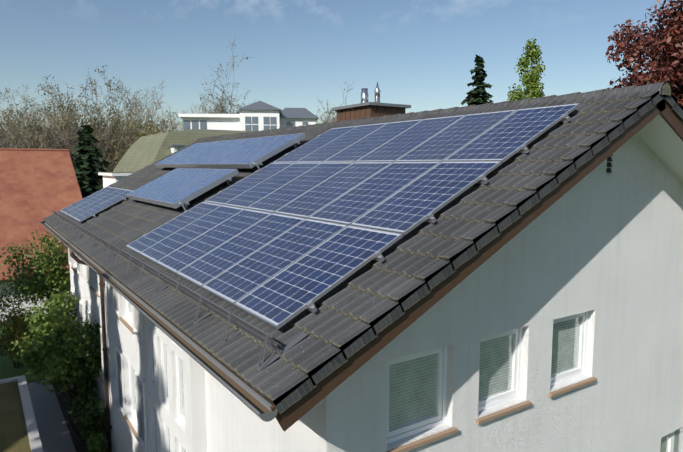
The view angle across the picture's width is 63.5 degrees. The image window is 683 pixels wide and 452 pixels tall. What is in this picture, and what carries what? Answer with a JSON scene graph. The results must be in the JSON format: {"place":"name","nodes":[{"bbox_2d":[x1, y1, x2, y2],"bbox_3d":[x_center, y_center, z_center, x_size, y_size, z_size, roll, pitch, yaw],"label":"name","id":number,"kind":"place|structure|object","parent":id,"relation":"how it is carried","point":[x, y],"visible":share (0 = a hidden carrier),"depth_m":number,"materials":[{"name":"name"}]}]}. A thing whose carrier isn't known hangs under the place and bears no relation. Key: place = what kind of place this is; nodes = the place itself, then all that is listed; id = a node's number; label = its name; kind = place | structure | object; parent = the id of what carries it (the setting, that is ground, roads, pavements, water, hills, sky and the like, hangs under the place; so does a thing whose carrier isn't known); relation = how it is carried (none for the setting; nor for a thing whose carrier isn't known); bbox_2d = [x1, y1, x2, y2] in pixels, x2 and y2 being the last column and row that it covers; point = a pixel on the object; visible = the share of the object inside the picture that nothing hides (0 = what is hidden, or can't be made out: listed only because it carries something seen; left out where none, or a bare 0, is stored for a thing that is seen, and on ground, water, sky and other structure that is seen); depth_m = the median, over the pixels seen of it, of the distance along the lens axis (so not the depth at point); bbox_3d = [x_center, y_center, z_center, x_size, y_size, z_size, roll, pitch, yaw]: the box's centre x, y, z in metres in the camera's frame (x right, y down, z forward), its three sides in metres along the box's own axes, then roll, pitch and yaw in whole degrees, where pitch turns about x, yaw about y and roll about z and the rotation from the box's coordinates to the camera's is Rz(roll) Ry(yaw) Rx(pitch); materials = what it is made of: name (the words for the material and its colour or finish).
{"place":"outdoors","nodes":[
{"label":"outdoors","id":0,"kind":"place"},
{"bbox_2d":[0,375,42,451],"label":"green garage roof","id":1,"kind":"structure","parent":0,"point":[19,432],"depth_m":10.44,"materials":[{"name":"grass"},{"name":"concrete"}]},
{"bbox_2d":[0,319,51,381],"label":"lawn ground","id":2,"kind":"structure","parent":0,"point":[8,369],"depth_m":20.17,"materials":[{"name":"green plant"}]},
{"bbox_2d":[0,292,38,368],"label":"shrub","id":3,"kind":"object","parent":2,"relation":"on","point":[17,331],"depth_m":19.71,"materials":[{"name":"green plant"}]},
{"bbox_2d":[0,228,70,315],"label":"garden tree","id":4,"kind":"object","parent":2,"relation":"on","point":[52,270],"depth_m":20.56,"materials":[{"name":"green plant"}]},
{"bbox_2d":[35,286,69,316],"bbox_3d":[-12.751,3.361,25.796,2.073,2.551,3.013,-25,26,-75],"label":"yellow shrub","id":5,"kind":"object","parent":2,"relation":"on","point":[55,298],"depth_m":25.46,"materials":[{"name":"plant"}]},
{"bbox_2d":[0,100,114,167],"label":"tree","id":6,"kind":"object","parent":2,"relation":"on","point":[59,127],"depth_m":52.13,"materials":[{"name":"brown plant"}]},
{"bbox_2d":[70,125,109,197],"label":"spruce tree","id":7,"kind":"object","parent":2,"relation":"on","point":[88,148],"depth_m":40.38,"materials":[{"name":"green plant"}]},
{"bbox_2d":[116,105,182,149],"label":"tree","id":8,"kind":"object","parent":2,"relation":"on","point":[160,127],"depth_m":66.82,"materials":[{"name":"brown plant"}]},
{"bbox_2d":[0,86,51,148],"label":"bare tree","id":9,"kind":"object","parent":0,"point":[10,115],"depth_m":66.55,"materials":[{"name":"brown plant"}]},
{"bbox_2d":[0,99,63,147],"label":"tree","id":10,"kind":"object","parent":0,"point":[21,122],"depth_m":68.53,"materials":[{"name":"brown plant"}]},
{"bbox_2d":[0,148,82,320],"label":"red roof house","id":11,"kind":"structure","parent":0,"point":[37,186],"depth_m":31.38,"materials":[{"name":"paint"}]},
{"bbox_2d":[27,378,72,441],"bbox_3d":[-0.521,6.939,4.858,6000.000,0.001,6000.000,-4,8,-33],"label":"ground","id":12,"kind":"structure","parent":0,"point":[37,380],"depth_m":19.07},
{"bbox_2d":[0,83,90,158],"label":"bare tree","id":13,"kind":"object","parent":12,"relation":"on","point":[25,107],"depth_m":87.81,"materials":[{"name":"brown plant"}]},
{"bbox_2d":[80,78,197,153],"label":"bare tree","id":14,"kind":"object","parent":12,"relation":"on","point":[142,111],"depth_m":72.13,"materials":[{"name":"brown plant"}]},
{"bbox_2d":[113,129,253,171],"bbox_3d":[-8.138,-2.033,41.011,14.600,9.900,10.600,-4,8,-33],"label":"roof","id":15,"kind":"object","parent":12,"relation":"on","point":[142,152],"depth_m":35.64,"materials":[{"name":"tile"}]},
{"bbox_2d":[191,36,256,113],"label":"bare tree","id":16,"kind":"object","parent":12,"relation":"on","point":[230,67],"depth_m":68.51,"materials":[{"name":"brown plant"}]},
{"bbox_2d":[178,101,318,130],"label":"white villa","id":17,"kind":"object","parent":12,"relation":"on","point":[258,116],"visible":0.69,"depth_m":54.81,"materials":[{"name":"white plaster"},{"name":"glass"},{"name":"grey metal"}]},
{"bbox_2d":[323,101,336,122],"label":"bare tree","id":18,"kind":"object","parent":12,"relation":"on","point":[331,113],"depth_m":87.42,"materials":[{"name":"plant"}]},
{"bbox_2d":[461,54,492,105],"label":"spruce tree","id":19,"kind":"object","parent":12,"relation":"on","point":[479,79],"depth_m":56.54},
{"bbox_2d":[507,38,545,100],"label":"larch tree","id":20,"kind":"object","parent":12,"relation":"on","point":[531,76],"depth_m":56.60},
{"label":"treeline wood","id":21,"kind":"object","parent":12,"relation":"on","visible":0},
{"bbox_2d":[0,121,140,147],"bbox_3d":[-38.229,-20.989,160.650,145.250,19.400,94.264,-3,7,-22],"label":"tree","id":22,"kind":"object","parent":21,"relation":"on","point":[35,131],"depth_m":130.05,"materials":[{"name":"brown plant"}]},
{"bbox_2d":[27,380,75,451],"bbox_3d":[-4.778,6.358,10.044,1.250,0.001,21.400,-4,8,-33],"label":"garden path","id":23,"kind":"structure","parent":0,"point":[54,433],"depth_m":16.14,"materials":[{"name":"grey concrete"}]},
{"bbox_2d":[0,65,115,152],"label":"bare tree","id":24,"kind":"object","parent":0,"point":[47,113],"depth_m":61.02,"materials":[{"name":"brown plant"}]},
{"bbox_2d":[0,97,151,171],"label":"tree","id":25,"kind":"object","parent":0,"point":[113,154],"depth_m":53.48,"materials":[{"name":"brown plant"}]},
{"bbox_2d":[53,381,106,451],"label":"planting bed","id":26,"kind":"object","parent":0,"point":[79,446],"depth_m":16.00,"materials":[{"name":"soil"}]},
{"bbox_2d":[7,291,101,441],"bbox_3d":[-7.233,3.821,14.844,2.919,4.037,2.411,-4,8,-33],"label":"garden tree","id":27,"kind":"object","parent":26,"relation":"on","point":[63,354],"depth_m":14.50,"materials":[{"name":"green plant"}]},
{"bbox_2d":[32,332,87,388],"bbox_3d":[-7.986,4.259,16.863,2.803,2.708,1.886,-4,8,-33],"label":"garden tree","id":28,"kind":"object","parent":26,"relation":"on","point":[44,347],"visible":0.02,"depth_m":16.25,"materials":[{"name":"green plant"}]},
{"bbox_2d":[55,315,74,417],"bbox_3d":[-7.996,4.083,16.248,0.675,3.186,1.065,-9,11,-54],"label":"shrub","id":29,"kind":"object","parent":26,"relation":"on","point":[68,383],"depth_m":16.26,"materials":[{"name":"green plant"}]},
{"bbox_2d":[60,288,76,400],"bbox_3d":[-8.497,3.740,17.278,0.586,3.643,1.539,-4,8,-33],"label":"shrub","id":30,"kind":"object","parent":26,"relation":"on","point":[73,314],"depth_m":17.19,"materials":[{"name":"green plant"}]},
{"bbox_2d":[70,355,93,401],"bbox_3d":[-7.419,4.616,15.855,0.670,2.223,1.360,-4,8,-33],"label":"shrub","id":31,"kind":"object","parent":26,"relation":"on","point":[85,384],"depth_m":15.68,"materials":[{"name":"green plant"}]},
{"bbox_2d":[67,359,97,440],"bbox_3d":[-6.945,4.659,14.862,0.839,2.356,1.386,-4,8,-33],"label":"shrub","id":32,"kind":"object","parent":26,"relation":"on","point":[80,397],"depth_m":14.80,"materials":[{"name":"green plant"}]},
{"bbox_2d":[76,394,107,450],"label":"shrub","id":33,"kind":"object","parent":26,"relation":"on","point":[87,413],"depth_m":14.05,"materials":[{"name":"green plant"}]},
{"bbox_2d":[85,432,106,451],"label":"shrub","id":34,"kind":"object","parent":26,"relation":"on","point":[94,442],"depth_m":13.19,"materials":[{"name":"green plant"}]},
{"bbox_2d":[35,65,144,168],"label":"bare tree","id":35,"kind":"object","parent":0,"point":[98,109],"depth_m":56.70,"materials":[{"name":"brown plant"}]},
{"bbox_2d":[98,172,134,187],"bbox_3d":[-11.934,0.430,31.825,2.900,7.020,3.900,-4,8,-33],"label":"house wall","id":36,"kind":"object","parent":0,"point":[109,178],"depth_m":30.26,"materials":[{"name":"paint"}]},
{"bbox_2d":[88,108,172,171],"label":"tree","id":37,"kind":"object","parent":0,"point":[149,130],"depth_m":60.15,"materials":[{"name":"brown plant"}]},
{"bbox_2d":[94,113,178,148],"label":"tree","id":38,"kind":"object","parent":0,"point":[143,128],"depth_m":81.87,"materials":[{"name":"brown plant"}]},
{"bbox_2d":[131,106,182,142],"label":"bare tree","id":39,"kind":"object","parent":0,"point":[173,121],"depth_m":111.15,"materials":[{"name":"brown plant"}]},
{"bbox_2d":[183,89,249,113],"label":"bare tree","id":40,"kind":"object","parent":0,"point":[192,111],"depth_m":90.12,"materials":[{"name":"brown plant"}]},
{"bbox_2d":[316,82,353,123],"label":"bare tree","id":41,"kind":"object","parent":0,"point":[328,109],"depth_m":69.26,"materials":[{"name":"plant"}]},
{"bbox_2d":[0,0,682,136],"label":"sky","id":42,"kind":"structure","parent":0,"point":[420,54],"materials":[{"name":"blue"}]},
{"bbox_2d":[70,134,682,451],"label":"house walls","id":43,"kind":"structure","parent":0,"point":[601,246],"depth_m":7.58,"materials":[{"name":"paint"}]},
{"bbox_2d":[69,249,111,451],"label":"downpipe","id":44,"kind":"object","parent":43,"relation":"attached to","point":[102,299],"visible":0.85,"depth_m":13.36,"materials":[{"name":"orange metal"}]},
{"bbox_2d":[71,267,596,451],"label":"window sills","id":45,"kind":"structure","parent":43,"relation":"attached to","point":[444,433],"depth_m":6.72,"materials":[{"name":"brown wood"}]},
{"bbox_2d":[43,91,682,431],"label":"roof structure","id":46,"kind":"object","parent":43,"relation":"on","point":[653,122],"visible":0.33,"depth_m":5.31,"materials":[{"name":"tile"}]},
{"bbox_2d":[39,221,277,421],"bbox_3d":[-5.258,0.664,11.267,0.161,0.088,17.060,-4,8,-33],"label":"gutter","id":47,"kind":"object","parent":46,"relation":"attached to","point":[256,403],"visible":1,"depth_m":5.77,"materials":[{"name":"metal"}]},
{"bbox_2d":[43,89,649,401],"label":"roof tiles","id":48,"kind":"object","parent":46,"relation":"on","point":[345,306],"visible":0.29,"depth_m":6.12,"materials":[{"name":"grey tile"}]},
{"bbox_2d":[60,186,132,221],"bbox_3d":[-7.345,-0.712,16.480,1.486,0.780,4.140,-4,8,-33],"label":"solar panel","id":49,"kind":"object","parent":48,"relation":"on","point":[93,204],"visible":0.96,"depth_m":16.15,"materials":[{"name":"blue glass"}]},
{"bbox_2d":[50,210,307,371],"bbox_3d":[-4.941,0.333,11.471,0.475,0.302,16.150,-4,8,-33],"label":"snow guard","id":50,"kind":"object","parent":48,"relation":"on","point":[214,308],"visible":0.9,"depth_m":6.17,"materials":[{"name":"black metal"}]},
{"bbox_2d":[126,168,238,210],"bbox_3d":[-3.856,-0.913,12.966,1.401,0.869,4.339,-4,8,-33],"label":"solar thermal collector","id":51,"kind":"object","parent":48,"relation":"on","point":[176,188],"visible":0.98,"depth_m":12.34,"materials":[{"name":"blue glass"}]},
{"bbox_2d":[154,133,305,169],"bbox_3d":[-3.344,-1.922,14.904,1.401,0.868,7.474,-4,8,-33],"label":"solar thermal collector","id":52,"kind":"object","parent":48,"relation":"on","point":[246,153],"visible":0.96,"depth_m":13.69,"materials":[{"name":"blue glass"}]},
{"bbox_2d":[126,103,580,328],"bbox_3d":[-0.392,-0.607,8.621,4.462,2.297,6.160,-4,8,-33],"label":"solar panel array","id":53,"kind":"object","parent":48,"relation":"on","point":[282,241],"visible":1,"depth_m":7.42,"materials":[{"name":"blue glass"}]},
{"bbox_2d":[331,102,410,121],"bbox_3d":[0.742,-2.271,14.328,1.300,1.630,1.700,-4,8,-33],"label":"chimney","id":54,"kind":"object","parent":46,"relation":"on","point":[361,110],"visible":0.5,"depth_m":13.68,"materials":[{"name":"brown brick"}]},
{"bbox_2d":[361,82,380,102],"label":"chimney pipes","id":55,"kind":"object","parent":54,"relation":"on","point":[364,95],"visible":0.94,"depth_m":14.32,"materials":[{"name":"silver metal"}]},
{"bbox_2d":[197,81,671,139],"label":"ridge tiles","id":56,"kind":"object","parent":46,"relation":"on","point":[664,88],"visible":0.62,"depth_m":8.82,"materials":[{"name":"grey tile"}]},
{"bbox_2d":[76,262,674,451],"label":"window frames","id":57,"kind":"structure","parent":43,"relation":"attached to","point":[438,418],"depth_m":6.97,"materials":[{"name":"white plastic"}]},
{"bbox_2d":[68,248,147,450],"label":"shutters","id":58,"kind":"object","parent":57,"relation":"attached to","point":[117,352],"visible":0.52,"depth_m":12.01,"materials":[{"name":"white wood"}]},
{"bbox_2d":[129,302,682,451],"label":"window glass","id":59,"kind":"object","parent":57,"relation":"in","point":[412,390],"visible":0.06,"depth_m":6.71,"materials":[{"name":"glass"}]},
{"bbox_2d":[606,154,612,171],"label":"gable vent hoods","id":60,"kind":"object","parent":43,"relation":"attached to","point":[609,163],"visible":0.79,"depth_m":7.45,"materials":[{"name":"grey"}]},
{"bbox_2d":[605,0,682,106],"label":"copper beech tree","id":61,"kind":"object","parent":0,"point":[668,39],"depth_m":33.81,"materials":[{"name":"red plant"}]}
]}

